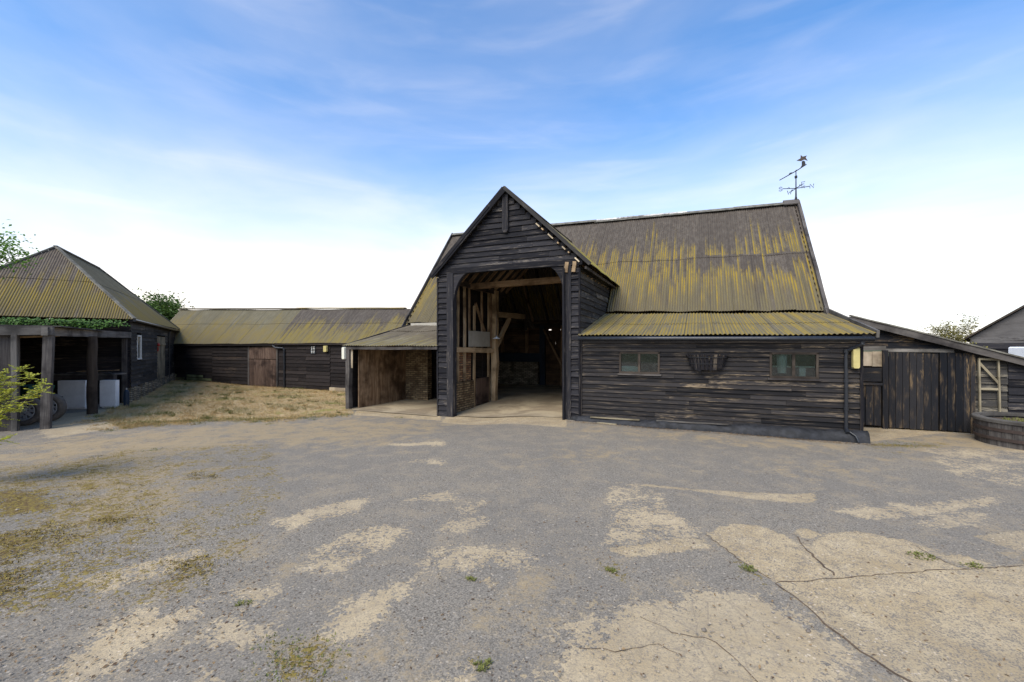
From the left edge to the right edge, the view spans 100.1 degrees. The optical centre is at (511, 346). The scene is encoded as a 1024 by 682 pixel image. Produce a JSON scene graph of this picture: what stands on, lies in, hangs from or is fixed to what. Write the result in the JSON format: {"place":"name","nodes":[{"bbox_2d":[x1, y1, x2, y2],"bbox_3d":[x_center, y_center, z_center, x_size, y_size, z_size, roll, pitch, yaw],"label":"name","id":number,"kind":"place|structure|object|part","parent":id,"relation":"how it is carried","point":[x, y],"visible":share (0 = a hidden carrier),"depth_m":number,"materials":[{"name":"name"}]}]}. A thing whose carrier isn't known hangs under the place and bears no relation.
{"place":"outdoors","nodes":[
{"label":"outdoors","id":0,"kind":"place"},
{"bbox_2d":[70,379,364,430],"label":"dry grass","id":1,"kind":"structure","parent":0,"point":[110,419],"depth_m":14.58,"materials":[{"name":"beige plant"}]},
{"bbox_2d":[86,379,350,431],"bbox_3d":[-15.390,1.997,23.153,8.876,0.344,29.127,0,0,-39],"label":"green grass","id":2,"kind":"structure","parent":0,"point":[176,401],"depth_m":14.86,"materials":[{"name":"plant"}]},
{"bbox_2d":[0,350,1023,681],"bbox_3d":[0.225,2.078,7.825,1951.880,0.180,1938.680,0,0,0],"label":"ground","id":3,"kind":"structure","parent":0,"point":[630,500],"depth_m":4.20,"materials":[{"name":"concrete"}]},
{"bbox_2d":[0,219,41,278],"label":"overhanging tree","id":4,"kind":"object","parent":3,"relation":"on","point":[4,251],"visible":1,"depth_m":11.53,"materials":[{"name":"green plant"}]},
{"bbox_2d":[0,365,53,444],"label":"yellow green shrub","id":5,"kind":"object","parent":3,"relation":"on","point":[7,391],"visible":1,"depth_m":6.23,"materials":[{"name":"green plant"}]},
{"bbox_2d":[20,396,39,425],"bbox_3d":[-12.909,1.710,11.350,0.780,0.780,0.209,0,0,-22],"label":"car wheel","id":6,"kind":"object","parent":3,"relation":"on","point":[32,419],"visible":0.59,"depth_m":11.34,"materials":[{"name":"rubber"}]},
{"bbox_2d":[20,384,62,417],"bbox_3d":[-14.046,1.627,12.565,1.804,0.952,0.564,0,0,20],"label":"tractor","id":7,"kind":"object","parent":3,"relation":"on","point":[23,391],"visible":0.03,"depth_m":12.26,"materials":[{"name":"green metal"}]},
{"bbox_2d":[30,393,66,420],"bbox_3d":[-12.967,1.710,12.000,0.780,0.780,0.209,0,0,-14],"label":"car wheel","id":8,"kind":"object","parent":3,"relation":"on","point":[60,402],"visible":0.27,"depth_m":11.99,"materials":[{"name":"rubber"}]},
{"bbox_2d":[0,325,131,431],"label":"cart shelter","id":9,"kind":"object","parent":3,"relation":"on","point":[10,336],"visible":0.91,"depth_m":10.86,"materials":[{"name":"grey wood"}]},
{"bbox_2d":[58,380,86,408],"bbox_3d":[-14.953,1.654,14.622,0.840,0.970,0.160,0,0,-7],"label":"white cabinet","id":10,"kind":"object","parent":3,"relation":"on","point":[72,393],"visible":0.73,"depth_m":14.55,"materials":[{"name":"metal"}]},
{"bbox_3d":[-14.945,1.664,14.555,0.828,0.850,0.026,0,0,-7],"label":"door","id":11,"kind":"part","parent":10,"relation":"part of","materials":[{"name":"white metal"}]},
{"bbox_2d":[25,373,126,405],"bbox_3d":[-15.371,1.557,15.165,2.750,1.195,0.596,0,0,-7],"label":"timber bench","id":12,"kind":"object","parent":3,"relation":"on","point":[101,376],"visible":0.57,"depth_m":14.92,"materials":[{"name":"brown wood"}]},
{"bbox_2d":[66,372,111,372],"bbox_3d":[-14.971,0.934,15.186,1.354,0.029,0.206,0,0,-3],"label":"loose board","id":13,"kind":"object","parent":12,"relation":"on","point":[86,372],"visible":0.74,"depth_m":15.08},
{"bbox_2d":[0,245,179,405],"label":"hipped shed","id":14,"kind":"structure","parent":3,"relation":"on","point":[59,282],"depth_m":16.39,"materials":[{"name":"wood"}]},
{"bbox_2d":[0,317,129,328],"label":"ivy","id":15,"kind":"object","parent":14,"relation":"attached to","point":[83,323],"visible":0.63,"depth_m":15.36,"materials":[{"name":"green plant"}]},
{"bbox_2d":[137,335,141,359],"bbox_3d":[-15.408,0.050,17.691,0.100,1.000,0.730,0,0,-31],"label":"window","id":16,"kind":"structure","parent":14,"relation":"in","point":[139,337],"depth_m":17.86,"materials":[{"name":"white paint"}]},
{"bbox_2d":[157,336,165,378],"bbox_3d":[-17.968,0.700,21.978,0.060,2.360,2.142,0,0,-31],"label":"door","id":17,"kind":"structure","parent":14,"relation":"in","point":[161,353],"depth_m":21.99,"materials":[{"name":"grey wood"}]},
{"bbox_2d":[100,380,118,407],"bbox_3d":[-13.890,1.649,14.796,0.500,0.950,0.160,0,0,-7],"label":"white cabinet","id":18,"kind":"object","parent":3,"relation":"on","point":[109,393],"visible":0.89,"depth_m":14.72,"materials":[{"name":"metal"}]},
{"bbox_3d":[-13.882,1.659,14.730,0.488,0.830,0.026,0,0,-7],"label":"door","id":19,"kind":"part","parent":18,"relation":"part of","materials":[{"name":"white metal"}]},
{"bbox_2d":[123,388,129,405],"bbox_3d":[-13.351,1.780,14.850,0.160,0.660,0.160,0,0,0],"label":"gas bottle","id":20,"kind":"object","parent":3,"relation":"on","point":[126,397],"visible":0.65,"depth_m":14.79,"materials":[{"name":"blue paint"}]},
{"bbox_2d":[132,288,194,320],"bbox_3d":[-27.754,-0.964,32.686,7.664,6.727,5.833,0,0,22],"label":"broadleaf tree","id":21,"kind":"object","parent":3,"relation":"on","point":[167,309],"visible":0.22,"depth_m":32.09,"materials":[{"name":"green plant"}]},
{"bbox_2d":[0,447,347,681],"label":"moss clumps","id":22,"kind":"object","parent":3,"relation":"on","point":[6,573],"visible":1,"depth_m":4.30,"materials":[{"name":"green plant"}]},
{"bbox_2d":[171,307,409,391],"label":"long low shed","id":23,"kind":"structure","parent":3,"relation":"on","point":[268,347],"depth_m":22.69,"materials":[{"name":"black wood"}]},
{"bbox_2d":[249,347,275,386],"bbox_3d":[-13.094,1.090,22.539,2.092,2.040,0.035,0,0,23],"label":"plank door","id":24,"kind":"structure","parent":23,"relation":"in","point":[262,371],"depth_m":22.53,"materials":[{"name":"brown wood"}]},
{"bbox_2d":[310,346,315,353],"bbox_3d":[-9.774,0.180,21.070,0.360,0.400,0.026,0,0,23],"label":"wall notice","id":25,"kind":"object","parent":23,"relation":"attached to","point":[312,349],"depth_m":21.06,"materials":[{"name":"white paper"}]},
{"bbox_2d":[323,345,327,351],"bbox_3d":[-8.975,0.130,20.651,0.236,0.320,0.120,0,0,23],"label":"bulkhead light","id":26,"kind":"object","parent":23,"relation":"attached to","point":[325,348],"visible":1,"depth_m":20.60,"materials":[{"name":"plastic"}]},
{"bbox_2d":[0,429,1023,681],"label":"loose stones","id":27,"kind":"object","parent":3,"relation":"on","point":[490,607],"visible":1,"depth_m":3.15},
{"bbox_2d":[0,420,1023,678],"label":"fallen leaves","id":28,"kind":"object","parent":3,"relation":"on","point":[12,654],"visible":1,"depth_m":3.27,"materials":[{"name":"brown plant"}]},
{"bbox_2d":[142,417,983,681],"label":"weeds","id":29,"kind":"object","parent":3,"relation":"on","point":[487,662],"visible":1,"depth_m":2.91,"materials":[{"name":"green plant"}]},
{"bbox_2d":[342,186,879,443],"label":"timber barn","id":30,"kind":"structure","parent":3,"relation":"on","point":[655,298],"depth_m":13.21,"materials":[{"name":"brown wood"}]},
{"bbox_2d":[342,347,345,359],"bbox_3d":[-5.732,0.240,14.649,0.146,0.440,0.120,0,0,23],"label":"bulkhead light","id":31,"kind":"object","parent":30,"relation":"attached to","point":[343,353],"visible":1,"depth_m":14.60,"materials":[{"name":"beige plastic"}]},
{"bbox_2d":[476,377,488,404],"bbox_3d":[-1.064,1.598,15.440,0.040,0.917,0.960,0,0,23],"label":"half door","id":32,"kind":"structure","parent":30,"relation":"in","point":[482,384],"depth_m":15.40,"materials":[{"name":"brown wood"}]},
{"bbox_2d":[493,315,499,338],"bbox_3d":[-0.584,-0.725,16.072,0.300,0.910,0.300,0,0,23],"label":"pendant lamp","id":33,"kind":"object","parent":30,"relation":"hanging from","point":[495,337],"visible":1,"depth_m":16.07,"materials":[{"name":"white metal"}]},
{"bbox_2d":[617,352,661,375],"bbox_3d":[3.247,0.448,10.949,1.080,0.595,0.120,0,0,23],"label":"window","id":34,"kind":"structure","parent":30,"relation":"in","point":[639,372],"depth_m":10.93,"materials":[{"name":"brown wood"}]},
{"bbox_2d":[686,354,728,370],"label":"wall manger","id":35,"kind":"structure","parent":30,"relation":"attached to","point":[699,365],"depth_m":10.09,"materials":[{"name":"black metal"}]},
{"bbox_2d":[772,366,814,367],"bbox_3d":[6.402,0.470,9.791,1.050,0.030,0.061,0,0,23],"label":"window shelf","id":36,"kind":"object","parent":30,"relation":"attached to","point":[799,366],"depth_m":9.68,"materials":[{"name":"white paint"}]},
{"bbox_2d":[768,352,820,380],"bbox_3d":[6.317,0.452,9.620,1.010,0.625,0.120,0,0,23],"label":"window","id":37,"kind":"structure","parent":30,"relation":"in","point":[799,378],"depth_m":9.59,"materials":[{"name":"brown wood"}]},
{"bbox_2d":[779,156,813,199],"bbox_3d":[10.476,-6.210,15.820,0.984,1.620,0.709,0,0,45],"label":"weather vane","id":38,"kind":"object","parent":30,"relation":"on","point":[803,164],"visible":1,"depth_m":15.79,"materials":[{"name":"black metal"}]},
{"bbox_2d":[851,346,859,368],"bbox_3d":[7.295,0.245,9.099,0.146,0.490,0.120,0,0,23],"label":"bulkhead light","id":39,"kind":"object","parent":30,"relation":"attached to","point":[855,358],"visible":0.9,"depth_m":9.05,"materials":[{"name":"plastic"}]},
{"bbox_3d":[3.369,0.745,11.218,1.250,0.030,0.350,0,0,23],"label":"window shelf","id":40,"kind":"object","parent":30,"relation":"attached to","visible":0},
{"bbox_2d":[621,366,637,371],"bbox_3d":[3.097,0.620,11.232,0.420,0.200,0.220,0,0,23],"label":"stored box","id":41,"kind":"object","parent":40,"relation":"on","point":[629,368],"visible":0.59,"depth_m":11.13,"materials":[{"name":"grey cardboard"}]},
{"bbox_3d":[6.420,0.745,9.897,1.200,0.030,0.350,0,0,23],"label":"window shelf","id":42,"kind":"object","parent":30,"relation":"attached to","visible":0},
{"bbox_2d":[776,354,787,372],"bbox_3d":[6.217,0.400,9.882,0.240,0.440,0.240,0,0,23],"label":"stored tub","id":43,"kind":"object","parent":42,"relation":"on","point":[781,363],"visible":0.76,"depth_m":9.80,"materials":[{"name":"teal plastic"}]},
{"bbox_2d":[797,367,805,375],"bbox_3d":[6.562,0.595,9.721,0.120,0.250,0.200,0,0,23],"label":"stored box","id":44,"kind":"object","parent":42,"relation":"on","point":[801,371],"visible":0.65,"depth_m":9.64,"materials":[{"name":"grey cardboard"}]},
{"bbox_2d":[579,644,678,653],"bbox_3d":[0.773,2.007,2.844,0.653,0.003,0.103,0,0,0],"label":"slab joint","id":45,"kind":"object","parent":3,"relation":"on","point":[622,650],"visible":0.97,"depth_m":2.84,"materials":[{"name":"soil"}]},
{"bbox_2d":[647,620,757,681],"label":"slab joint","id":46,"kind":"object","parent":3,"relation":"on","point":[718,644],"visible":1,"depth_m":2.85,"materials":[{"name":"concrete"}]},
{"bbox_2d":[707,535,770,578],"bbox_3d":[2.126,1.998,4.111,0.046,0.004,0.875,0,0,-10],"label":"slab joint","id":47,"kind":"object","parent":3,"relation":"on","point":[735,556],"visible":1,"depth_m":4.11,"materials":[{"name":"soil"}]},
{"bbox_2d":[797,536,834,574],"bbox_3d":[2.891,1.998,4.123,0.060,0.004,0.797,0,0,13],"label":"slab joint","id":48,"kind":"object","parent":3,"relation":"on","point":[822,564],"visible":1,"depth_m":4.04,"materials":[{"name":"concrete"}]},
{"bbox_2d":[775,583,912,681],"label":"slab joint","id":49,"kind":"object","parent":3,"relation":"on","point":[824,623],"visible":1,"depth_m":2.88,"materials":[{"name":"soil"}]},
{"bbox_2d":[776,565,1019,582],"bbox_3d":[4.407,1.996,3.860,4.374,0.008,0.069,0,0,-5],"label":"slab joint","id":50,"kind":"object","parent":3,"relation":"on","point":[904,572],"visible":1,"depth_m":3.77,"materials":[{"name":"soil"}]},
{"bbox_2d":[840,315,1023,433],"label":"side shed","id":51,"kind":"structure","parent":3,"relation":"on","point":[915,379],"depth_m":10.12,"materials":[{"name":"brown wood"}]},
{"bbox_2d":[864,385,880,425],"bbox_3d":[8.614,1.446,10.675,0.902,1.006,0.034,0,0,23],"label":"low door","id":52,"kind":"structure","parent":51,"relation":"in","point":[872,393],"depth_m":10.56,"materials":[{"name":"brown wood"}]},
{"bbox_2d":[889,352,937,429],"bbox_3d":[9.580,1.062,10.246,0.910,1.835,0.034,0,0,24],"label":"plank door","id":53,"kind":"structure","parent":51,"relation":"in","point":[913,377],"depth_m":10.23,"materials":[{"name":"black wood"}]},
{"bbox_2d":[939,352,970,431],"bbox_3d":[10.278,1.058,9.945,0.550,1.840,0.031,0,0,23],"label":"plank door","id":54,"kind":"structure","parent":51,"relation":"in","point":[954,368],"depth_m":9.94,"materials":[{"name":"black wood"}]},
{"bbox_2d":[977,358,1002,411],"bbox_3d":[10.876,0.985,9.642,0.599,1.435,0.050,0,0,23],"label":"wooden gate","id":55,"kind":"object","parent":51,"relation":"attached to","point":[980,365],"visible":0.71,"depth_m":9.68,"materials":[{"name":"brown wood"}]},
{"bbox_2d":[916,313,985,342],"bbox_3d":[31.125,0.000,30.248,3.975,4.800,4.980,0,0,0],"label":"broadleaf tree","id":56,"kind":"object","parent":3,"relation":"on","point":[947,333],"visible":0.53,"depth_m":29.89,"materials":[{"name":"green plant"}]},
{"bbox_2d":[962,305,1023,379],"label":"distant barn","id":57,"kind":"structure","parent":3,"relation":"on","point":[1004,333],"depth_m":21.11,"materials":[{"name":"grey"}]},
{"bbox_2d":[971,412,1023,449],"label":"round tub planter","id":58,"kind":"object","parent":3,"relation":"on","point":[993,428],"visible":0.94,"depth_m":8.67,"materials":[{"name":"brown wood"}]},
{"bbox_2d":[1003,417,1023,421],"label":"planter weeds","id":59,"kind":"object","parent":58,"relation":"in","point":[1004,418],"visible":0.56,"depth_m":8.84,"materials":[{"name":"green plant"}]},
{"bbox_2d":[1008,347,1023,356],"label":"white trailer","id":60,"kind":"object","parent":3,"relation":"on","point":[1018,351],"visible":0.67,"depth_m":15.13,"materials":[{"name":"metal"}]},
{"bbox_2d":[0,0,1023,342],"label":"sky","id":61,"kind":"structure","parent":0,"point":[218,153],"materials":[{"name":"blue"}]}
]}

